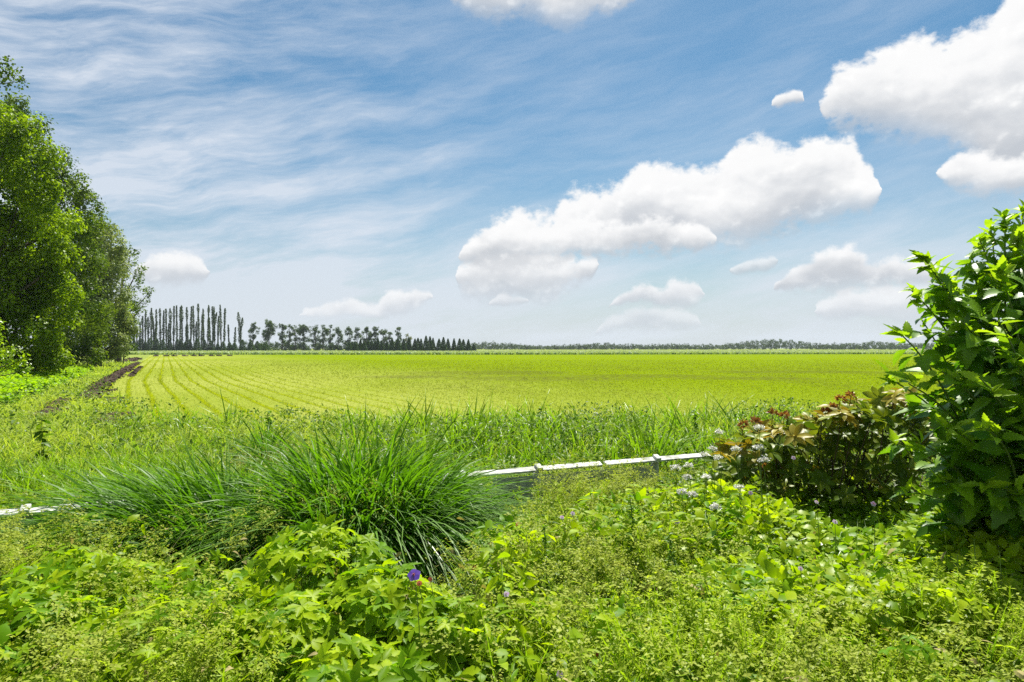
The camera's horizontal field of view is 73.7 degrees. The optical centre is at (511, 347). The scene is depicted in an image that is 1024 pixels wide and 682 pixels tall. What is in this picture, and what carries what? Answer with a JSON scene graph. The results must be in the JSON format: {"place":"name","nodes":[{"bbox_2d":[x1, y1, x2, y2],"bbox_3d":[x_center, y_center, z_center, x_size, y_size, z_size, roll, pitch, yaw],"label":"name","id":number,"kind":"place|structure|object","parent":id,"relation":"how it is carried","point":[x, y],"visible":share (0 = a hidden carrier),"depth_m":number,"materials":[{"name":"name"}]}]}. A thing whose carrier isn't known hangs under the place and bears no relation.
{"place":"outdoors","nodes":[
{"label":"outdoors","id":0,"kind":"place"},
{"bbox_2d":[28,354,231,427],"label":"track","id":1,"kind":"structure","parent":0,"point":[111,377],"depth_m":30.15,"materials":[{"name":"soil"}]},
{"bbox_2d":[261,411,272,441],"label":"tall weed","id":2,"kind":"object","parent":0,"point":[269,420],"visible":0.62,"depth_m":11.50,"materials":[{"name":"green plant"}]},
{"bbox_2d":[0,349,1002,661],"bbox_3d":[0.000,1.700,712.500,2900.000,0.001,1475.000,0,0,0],"label":"ground","id":3,"kind":"structure","parent":0,"point":[468,463],"depth_m":43.34,"materials":[{"name":"soil"}]},
{"bbox_2d":[0,55,29,97],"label":"deciduous tree","id":4,"kind":"object","parent":3,"relation":"on","point":[9,69],"visible":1,"depth_m":22.00,"materials":[{"name":"green plant"}]},
{"bbox_2d":[0,319,33,375],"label":"bush","id":5,"kind":"object","parent":3,"relation":"on","point":[10,353],"visible":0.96,"depth_m":27.05,"materials":[{"name":"green plant"}]},
{"bbox_2d":[29,416,54,462],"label":"tall weed","id":6,"kind":"object","parent":3,"relation":"on","point":[40,438],"visible":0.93,"depth_m":9.60,"materials":[{"name":"plant"}]},
{"bbox_2d":[0,100,89,374],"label":"deciduous tree","id":7,"kind":"object","parent":3,"relation":"on","point":[31,289],"visible":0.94,"depth_m":33.70,"materials":[{"name":"green plant"}]},
{"bbox_2d":[0,352,92,404],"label":"nettles","id":8,"kind":"object","parent":3,"relation":"on","point":[28,382],"visible":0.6,"depth_m":28.49,"materials":[{"name":"green plant"}]},
{"bbox_2d":[0,579,113,681],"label":"geranium plant","id":9,"kind":"object","parent":3,"relation":"on","point":[32,610],"visible":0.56,"depth_m":3.12,"materials":[{"name":"green plant"}]},
{"bbox_2d":[0,92,118,365],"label":"deciduous tree","id":10,"kind":"object","parent":3,"relation":"on","point":[94,261],"visible":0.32,"depth_m":47.51,"materials":[{"name":"green plant"}]},
{"bbox_2d":[0,544,170,649],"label":"geranium plant","id":11,"kind":"object","parent":3,"relation":"on","point":[66,568],"visible":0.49,"depth_m":3.61,"materials":[{"name":"green plant"}]},
{"bbox_2d":[58,217,141,366],"bbox_3d":[-36.289,-4.766,59.178,9.652,13.336,7.600,0,0,24],"label":"deciduous tree","id":12,"kind":"object","parent":3,"relation":"on","point":[117,257],"visible":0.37,"depth_m":58.26,"materials":[{"name":"green plant"}]},
{"bbox_2d":[0,441,233,559],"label":"sedge tussock","id":13,"kind":"object","parent":3,"relation":"on","point":[86,492],"visible":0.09,"depth_m":5.38,"materials":[{"name":"green plant"}]},
{"bbox_2d":[53,593,204,681],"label":"geranium plant","id":14,"kind":"object","parent":3,"relation":"on","point":[127,606],"visible":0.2,"depth_m":3.12,"materials":[{"name":"green plant"}]},
{"bbox_2d":[104,241,155,361],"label":"deciduous tree","id":15,"kind":"object","parent":3,"relation":"on","point":[137,305],"visible":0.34,"depth_m":74.13,"materials":[{"name":"green plant"}]},
{"bbox_2d":[136,338,143,350],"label":"conifer tree","id":16,"kind":"object","parent":3,"relation":"on","point":[140,346],"visible":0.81,"depth_m":295.42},
{"bbox_2d":[144,338,154,350],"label":"conifer tree","id":17,"kind":"object","parent":3,"relation":"on","point":[149,346],"visible":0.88,"depth_m":292.44,"materials":[{"name":"plant"}]},
{"bbox_2d":[151,316,157,345],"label":"poplar tree","id":18,"kind":"object","parent":3,"relation":"on","point":[154,331],"visible":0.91,"depth_m":301.87,"materials":[{"name":"green plant"}]},
{"bbox_2d":[158,308,161,344],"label":"poplar tree","id":19,"kind":"object","parent":3,"relation":"on","point":[160,335],"visible":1,"depth_m":301.00,"materials":[{"name":"green plant"}]},
{"bbox_2d":[158,339,167,350],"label":"conifer tree","id":20,"kind":"object","parent":3,"relation":"on","point":[163,345],"visible":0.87,"depth_m":290.70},
{"bbox_2d":[162,310,164,339],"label":"poplar tree","id":21,"kind":"object","parent":3,"relation":"on","point":[163,328],"visible":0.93,"depth_m":301.57,"materials":[{"name":"green plant"}]},
{"bbox_2d":[0,429,331,584],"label":"sedge tussock","id":22,"kind":"object","parent":3,"relation":"on","point":[178,489],"visible":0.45,"depth_m":5.16,"materials":[{"name":"green plant"}]},
{"bbox_2d":[165,308,167,344],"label":"poplar tree","id":23,"kind":"object","parent":3,"relation":"on","point":[166,332],"visible":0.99,"depth_m":302.10,"materials":[{"name":"green plant"}]},
{"bbox_2d":[168,308,172,339],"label":"poplar tree","id":24,"kind":"object","parent":3,"relation":"on","point":[170,317],"visible":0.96,"depth_m":307.00,"materials":[{"name":"green plant"}]},
{"bbox_2d":[172,306,175,346],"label":"poplar tree","id":25,"kind":"object","parent":3,"relation":"on","point":[173,332],"visible":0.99,"depth_m":307.37,"materials":[{"name":"green plant"}]},
{"bbox_2d":[175,305,178,339],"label":"poplar tree","id":26,"kind":"object","parent":3,"relation":"on","point":[176,326],"visible":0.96,"depth_m":309.41,"materials":[{"name":"green plant"}]},
{"bbox_2d":[179,306,183,341],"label":"poplar tree","id":27,"kind":"object","parent":3,"relation":"on","point":[181,320],"visible":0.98,"depth_m":301.06,"materials":[{"name":"green plant"}]},
{"bbox_2d":[185,307,188,343],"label":"poplar tree","id":28,"kind":"object","parent":3,"relation":"on","point":[186,314],"visible":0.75,"depth_m":303.96,"materials":[{"name":"green plant"}]},
{"bbox_2d":[190,306,192,339],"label":"poplar tree","id":29,"kind":"object","parent":3,"relation":"on","point":[191,312],"visible":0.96,"depth_m":302.39,"materials":[{"name":"green plant"}]},
{"bbox_2d":[192,306,194,345],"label":"poplar tree","id":30,"kind":"object","parent":3,"relation":"on","point":[193,323],"visible":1,"depth_m":301.22,"materials":[{"name":"green plant"}]},
{"bbox_2d":[191,338,202,350],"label":"conifer tree","id":31,"kind":"object","parent":3,"relation":"on","point":[196,346],"visible":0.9,"depth_m":290.48,"materials":[{"name":"plant"}]},
{"bbox_2d":[196,304,200,348],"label":"poplar tree","id":32,"kind":"object","parent":3,"relation":"on","point":[198,328],"visible":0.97,"depth_m":300.31,"materials":[{"name":"green plant"}]},
{"bbox_2d":[200,315,203,345],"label":"poplar tree","id":33,"kind":"object","parent":3,"relation":"on","point":[202,330],"visible":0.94,"depth_m":303.48,"materials":[{"name":"green plant"}]},
{"bbox_2d":[206,305,209,344],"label":"poplar tree","id":34,"kind":"object","parent":3,"relation":"on","point":[208,323],"visible":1,"depth_m":301.12,"materials":[{"name":"green plant"}]},
{"bbox_2d":[211,306,217,342],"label":"poplar tree","id":35,"kind":"object","parent":3,"relation":"on","point":[212,324],"visible":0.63,"depth_m":310.83,"materials":[{"name":"green plant"}]},
{"bbox_2d":[213,307,215,347],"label":"poplar tree","id":36,"kind":"object","parent":3,"relation":"on","point":[214,329],"visible":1,"depth_m":300.58,"materials":[{"name":"green plant"}]},
{"bbox_2d":[219,305,222,342],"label":"poplar tree","id":37,"kind":"object","parent":3,"relation":"on","point":[220,319],"visible":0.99,"depth_m":306.30,"materials":[{"name":"green plant"}]},
{"bbox_2d":[223,308,225,344],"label":"poplar tree","id":38,"kind":"object","parent":3,"relation":"on","point":[224,323],"visible":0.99,"depth_m":304.64,"materials":[{"name":"green plant"}]},
{"bbox_2d":[183,658,286,681],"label":"geranium plant","id":39,"kind":"object","parent":3,"relation":"on","point":[232,663],"visible":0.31,"depth_m":2.79,"materials":[{"name":"green plant"}]},
{"bbox_2d":[236,312,242,343],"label":"poplar tree","id":40,"kind":"object","parent":3,"relation":"on","point":[240,325],"visible":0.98,"depth_m":307.04,"materials":[{"name":"green plant"}]},
{"bbox_2d":[238,339,246,350],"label":"conifer tree","id":41,"kind":"object","parent":3,"relation":"on","point":[242,346],"visible":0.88,"depth_m":290.73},
{"bbox_2d":[246,340,255,350],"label":"conifer tree","id":42,"kind":"object","parent":3,"relation":"on","point":[250,346],"visible":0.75,"depth_m":291.62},
{"bbox_2d":[245,322,260,345],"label":"grove tree","id":43,"kind":"object","parent":3,"relation":"on","point":[253,329],"visible":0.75,"depth_m":349.35,"materials":[{"name":"green plant"}]},
{"bbox_2d":[175,448,336,576],"bbox_3d":[-2.027,1.427,6.000,2.607,1.064,2.902,0,0,0],"label":"sedge tussock","id":44,"kind":"object","parent":3,"relation":"on","point":[251,485],"visible":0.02,"depth_m":5.69,"materials":[{"name":"green plant"}]},
{"bbox_2d":[202,409,310,471],"bbox_3d":[-3.516,1.422,9.525,2.317,1.254,2.821,0,0,18],"label":"sedge tussock","id":45,"kind":"object","parent":3,"relation":"on","point":[260,445],"visible":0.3,"depth_m":9.54,"materials":[{"name":"green plant"}]},
{"bbox_2d":[260,319,278,350],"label":"grove tree","id":46,"kind":"object","parent":3,"relation":"on","point":[266,333],"visible":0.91,"depth_m":340.24,"materials":[{"name":"green plant"}]},
{"bbox_2d":[198,582,358,681],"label":"geranium plant","id":47,"kind":"object","parent":3,"relation":"on","point":[297,623],"visible":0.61,"depth_m":3.01,"materials":[{"name":"green plant"}]},
{"bbox_2d":[274,323,288,349],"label":"grove tree","id":48,"kind":"object","parent":3,"relation":"on","point":[280,335],"visible":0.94,"depth_m":339.50,"materials":[{"name":"green plant"}]},
{"bbox_2d":[282,324,294,350],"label":"grove tree","id":49,"kind":"object","parent":3,"relation":"on","point":[289,340],"visible":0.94,"depth_m":337.34,"materials":[{"name":"green plant"}]},
{"bbox_2d":[291,325,299,350],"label":"grove tree","id":50,"kind":"object","parent":3,"relation":"on","point":[295,340],"visible":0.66,"depth_m":349.43,"materials":[{"name":"green plant"}]},
{"bbox_2d":[295,324,311,350],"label":"grove tree","id":51,"kind":"object","parent":3,"relation":"on","point":[303,329],"visible":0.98,"depth_m":343.72,"materials":[{"name":"green plant"}]},
{"bbox_2d":[308,324,321,350],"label":"grove tree","id":52,"kind":"object","parent":3,"relation":"on","point":[315,337],"visible":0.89,"depth_m":342.42,"materials":[{"name":"green plant"}]},
{"bbox_2d":[231,513,407,648],"bbox_3d":[-1.091,1.327,3.867,1.000,0.752,1.014,0,0,0],"label":"geranium plant","id":53,"kind":"object","parent":3,"relation":"on","point":[281,555],"visible":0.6,"depth_m":3.78,"materials":[{"name":"green plant"}]},
{"bbox_2d":[314,324,332,350],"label":"grove tree","id":54,"kind":"object","parent":3,"relation":"on","point":[323,336],"visible":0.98,"depth_m":339.71,"materials":[{"name":"green plant"}]},
{"bbox_2d":[259,339,402,350],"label":"undergrowth","id":55,"kind":"object","parent":3,"relation":"on","point":[281,345],"visible":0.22,"depth_m":351.29,"materials":[{"name":"plant"}]},
{"bbox_2d":[327,324,335,350],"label":"grove tree","id":56,"kind":"object","parent":3,"relation":"on","point":[329,339],"visible":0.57,"depth_m":347.54,"materials":[{"name":"green plant"}]},
{"bbox_2d":[331,327,344,350],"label":"grove tree","id":57,"kind":"object","parent":3,"relation":"on","point":[339,340],"visible":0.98,"depth_m":341.02,"materials":[{"name":"green plant"}]},
{"bbox_2d":[342,326,353,348],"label":"grove tree","id":58,"kind":"object","parent":3,"relation":"on","point":[350,332],"visible":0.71,"depth_m":349.18,"materials":[{"name":"green plant"}]},
{"bbox_2d":[0,452,710,537],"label":"fence","id":59,"kind":"object","parent":3,"relation":"on","point":[655,459],"visible":0.25,"depth_m":7.17,"materials":[{"name":"white paint"}]},
{"bbox_2d":[353,327,362,345],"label":"grove tree","id":60,"kind":"object","parent":3,"relation":"on","point":[356,334],"visible":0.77,"depth_m":350.28,"materials":[{"name":"green plant"}]},
{"bbox_2d":[143,390,578,611],"bbox_3d":[-1.079,1.266,5.642,4.414,1.827,4.229,0,0,26],"label":"sedge tussock","id":61,"kind":"object","parent":3,"relation":"on","point":[428,486],"visible":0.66,"depth_m":5.10,"materials":[{"name":"green plant"}]},
{"bbox_2d":[280,632,443,681],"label":"geranium plant","id":62,"kind":"object","parent":3,"relation":"on","point":[396,665],"visible":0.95,"depth_m":2.75,"materials":[{"name":"green plant"}]},
{"bbox_2d":[359,327,371,342],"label":"grove tree","id":63,"kind":"object","parent":3,"relation":"on","point":[366,330],"visible":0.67,"depth_m":348.59,"materials":[{"name":"green plant"}]},
{"bbox_2d":[282,558,464,677],"bbox_3d":[-0.666,1.391,3.338,0.922,0.626,0.953,0,0,0],"label":"geranium plant","id":64,"kind":"object","parent":3,"relation":"on","point":[370,603],"visible":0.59,"depth_m":3.18,"materials":[{"name":"green plant"}]},
{"bbox_2d":[369,326,379,341],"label":"grove tree","id":65,"kind":"object","parent":3,"relation":"on","point":[374,333],"visible":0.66,"depth_m":348.26,"materials":[{"name":"green plant"}]},
{"bbox_2d":[378,329,387,344],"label":"grove tree","id":66,"kind":"object","parent":3,"relation":"on","point":[383,333],"visible":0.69,"depth_m":349.62,"materials":[{"name":"green plant"}]},
{"bbox_2d":[0,480,776,681],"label":"loose grass","id":67,"kind":"structure","parent":3,"relation":"on","point":[528,671],"depth_m":3.57,"materials":[{"name":"plant"}]},
{"bbox_2d":[388,338,395,350],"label":"spruce tree","id":68,"kind":"object","parent":3,"relation":"on","point":[391,347],"visible":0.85,"depth_m":278.12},
{"bbox_2d":[395,337,401,350],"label":"spruce tree","id":69,"kind":"object","parent":3,"relation":"on","point":[398,346],"visible":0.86,"depth_m":279.38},
{"bbox_2d":[407,569,419,646],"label":"purple flower","id":70,"kind":"object","parent":3,"relation":"on","point":[413,574],"visible":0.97,"depth_m":2.95,"materials":[{"name":"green plant"}]},
{"bbox_2d":[421,336,429,350],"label":"spruce tree","id":71,"kind":"object","parent":3,"relation":"on","point":[425,345],"visible":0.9,"depth_m":279.44,"materials":[{"name":"plant"}]},
{"bbox_2d":[439,337,447,350],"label":"spruce tree","id":72,"kind":"object","parent":3,"relation":"on","point":[443,346],"visible":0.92,"depth_m":280.35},
{"bbox_2d":[378,594,519,681],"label":"geranium plant","id":73,"kind":"object","parent":3,"relation":"on","point":[445,623],"visible":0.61,"depth_m":3.02,"materials":[{"name":"green plant"}]},
{"bbox_2d":[456,338,463,350],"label":"spruce tree","id":74,"kind":"object","parent":3,"relation":"on","point":[459,347],"visible":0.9,"depth_m":280.55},
{"bbox_2d":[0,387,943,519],"bbox_3d":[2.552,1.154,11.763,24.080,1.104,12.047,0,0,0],"label":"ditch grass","id":75,"kind":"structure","parent":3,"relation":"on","point":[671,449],"depth_m":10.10,"materials":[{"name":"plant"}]},
{"bbox_2d":[17,350,926,354],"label":"tall crop","id":76,"kind":"object","parent":3,"relation":"on","point":[407,352],"visible":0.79,"depth_m":174.44,"materials":[{"name":"plant"}]},
{"bbox_2d":[0,358,951,503],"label":"meadow grass","id":77,"kind":"structure","parent":3,"relation":"on","point":[64,435],"depth_m":11.96,"materials":[{"name":"plant"}]},
{"bbox_2d":[377,464,580,589],"bbox_3d":[-0.256,1.572,5.443,2.641,1.371,2.726,0,0,19],"label":"sedge tussock","id":78,"kind":"object","parent":3,"relation":"on","point":[477,526],"visible":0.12,"depth_m":5.24,"materials":[{"name":"green plant"}]},
{"bbox_2d":[0,374,965,483],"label":"edge weeds","id":79,"kind":"object","parent":3,"relation":"on","point":[491,430],"visible":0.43,"depth_m":11.94,"materials":[{"name":"plant"}]},
{"bbox_2d":[488,578,504,627],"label":"tall weed","id":80,"kind":"object","parent":3,"relation":"on","point":[494,593],"visible":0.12,"depth_m":3.40,"materials":[{"name":"green plant"}]},
{"bbox_2d":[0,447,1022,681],"bbox_3d":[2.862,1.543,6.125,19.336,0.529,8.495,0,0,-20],"label":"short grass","id":81,"kind":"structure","parent":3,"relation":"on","point":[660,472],"depth_m":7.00,"materials":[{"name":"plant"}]},
{"bbox_2d":[0,447,1023,681],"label":"flowering grass","id":82,"kind":"structure","parent":3,"relation":"on","point":[94,643],"depth_m":3.22,"materials":[{"name":"plant"}]},
{"bbox_2d":[0,474,1023,681],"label":"bedstraw","id":83,"kind":"object","parent":3,"relation":"on","point":[750,629],"visible":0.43,"depth_m":2.92,"materials":[{"name":"plant"}]},
{"bbox_2d":[0,482,1023,681],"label":"mixed weeds","id":84,"kind":"object","parent":3,"relation":"on","point":[530,660],"visible":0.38,"depth_m":3.33,"materials":[{"name":"green plant"}]},
{"bbox_2d":[0,441,1023,681],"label":"cover","id":85,"kind":"object","parent":3,"relation":"on","point":[457,591],"visible":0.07,"depth_m":4.56,"materials":[{"name":"plant"}]},
{"bbox_2d":[0,516,1023,681],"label":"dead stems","id":86,"kind":"object","parent":3,"relation":"on","point":[1020,673],"visible":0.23,"depth_m":3.88,"materials":[{"name":"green plant"}]},
{"bbox_2d":[1,450,1023,681],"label":"ground elder","id":87,"kind":"object","parent":3,"relation":"on","point":[900,519],"visible":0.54,"depth_m":4.10,"materials":[{"name":"green plant"}]},
{"bbox_2d":[507,509,526,544],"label":"tall weed","id":88,"kind":"object","parent":3,"relation":"on","point":[514,515],"visible":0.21,"depth_m":4.88,"materials":[{"name":"green plant"}]},
{"bbox_2d":[539,524,554,596],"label":"tall weed","id":89,"kind":"object","parent":3,"relation":"on","point":[545,541],"visible":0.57,"depth_m":3.99,"materials":[{"name":"green plant"}]},
{"bbox_2d":[626,493,636,565],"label":"tall weed","id":90,"kind":"object","parent":3,"relation":"on","point":[631,511],"visible":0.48,"depth_m":4.40,"materials":[{"name":"green plant"}]},
{"bbox_2d":[664,533,682,604],"bbox_3d":[0.928,1.379,3.899,0.118,0.643,0.118,0,0,-40],"label":"tall weed","id":91,"kind":"object","parent":3,"relation":"on","point":[670,542],"visible":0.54,"depth_m":3.90,"materials":[{"name":"green plant"}]},
{"bbox_2d":[676,488,687,515],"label":"umbel flower","id":92,"kind":"object","parent":3,"relation":"on","point":[682,490],"visible":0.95,"depth_m":4.63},
{"bbox_2d":[688,409,700,437],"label":"tall weed","id":93,"kind":"object","parent":3,"relation":"on","point":[696,424],"visible":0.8,"depth_m":11.49,"materials":[{"name":"green plant"}]},
{"bbox_2d":[469,338,933,349],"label":"wood","id":94,"kind":"object","parent":3,"relation":"on","point":[764,345],"visible":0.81,"depth_m":616.08,"materials":[{"name":"green plant"}]},
{"bbox_2d":[701,474,711,500],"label":"umbel flower","id":95,"kind":"object","parent":3,"relation":"on","point":[704,476],"visible":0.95,"depth_m":4.96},
{"bbox_2d":[709,502,721,533],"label":"umbel flower","id":96,"kind":"object","parent":3,"relation":"on","point":[715,505],"visible":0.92,"depth_m":4.39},
{"bbox_2d":[426,458,1023,681],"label":"tall grass","id":97,"kind":"structure","parent":3,"relation":"on","point":[672,593],"depth_m":3.59,"materials":[{"name":"plant"}]},
{"bbox_2d":[730,445,741,506],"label":"umbel flower","id":98,"kind":"object","parent":3,"relation":"on","point":[734,448],"visible":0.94,"depth_m":4.80,"materials":[{"name":"plant"}]},
{"bbox_2d":[752,444,763,507],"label":"umbel flower","id":99,"kind":"object","parent":3,"relation":"on","point":[757,446],"visible":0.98,"depth_m":4.71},
{"bbox_2d":[754,424,764,519],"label":"umbel flower","id":100,"kind":"object","parent":3,"relation":"on","point":[758,427],"visible":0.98,"depth_m":4.79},
{"bbox_2d":[757,455,770,516],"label":"umbel flower","id":101,"kind":"object","parent":3,"relation":"on","point":[762,458],"visible":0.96,"depth_m":4.63,"materials":[{"name":"plant"}]},
{"bbox_2d":[701,386,941,514],"bbox_3d":[2.979,1.045,6.325,2.706,1.407,1.723,0,0,0],"label":"rhododendron","id":102,"kind":"object","parent":3,"relation":"on","point":[851,425],"visible":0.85,"depth_m":5.84,"materials":[{"name":"green plant"}]},
{"bbox_2d":[874,199,1023,586],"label":"shrub","id":103,"kind":"object","parent":3,"relation":"on","point":[975,470],"visible":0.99,"depth_m":4.27,"materials":[{"name":"green plant"}]},
{"bbox_2d":[950,555,965,588],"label":"cleavers shoot","id":104,"kind":"object","parent":3,"relation":"on","point":[954,573],"visible":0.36,"depth_m":3.40,"materials":[{"name":"plant"}]},
{"bbox_2d":[969,541,980,593],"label":"cleavers shoot","id":105,"kind":"object","parent":3,"relation":"on","point":[974,546],"visible":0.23,"depth_m":3.50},
{"bbox_2d":[995,551,1008,613],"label":"cleavers shoot","id":106,"kind":"object","parent":3,"relation":"on","point":[1000,572],"visible":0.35,"depth_m":3.40,"materials":[{"name":"plant"}]},
{"bbox_2d":[0,0,1023,348],"label":"sky","id":107,"kind":"structure","parent":0,"point":[522,172],"materials":[{"name":"blue"}]},
{"bbox_2d":[69,354,973,435],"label":"field","id":108,"kind":"structure","parent":0,"point":[572,359],"depth_m":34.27,"materials":[{"name":"plant"}]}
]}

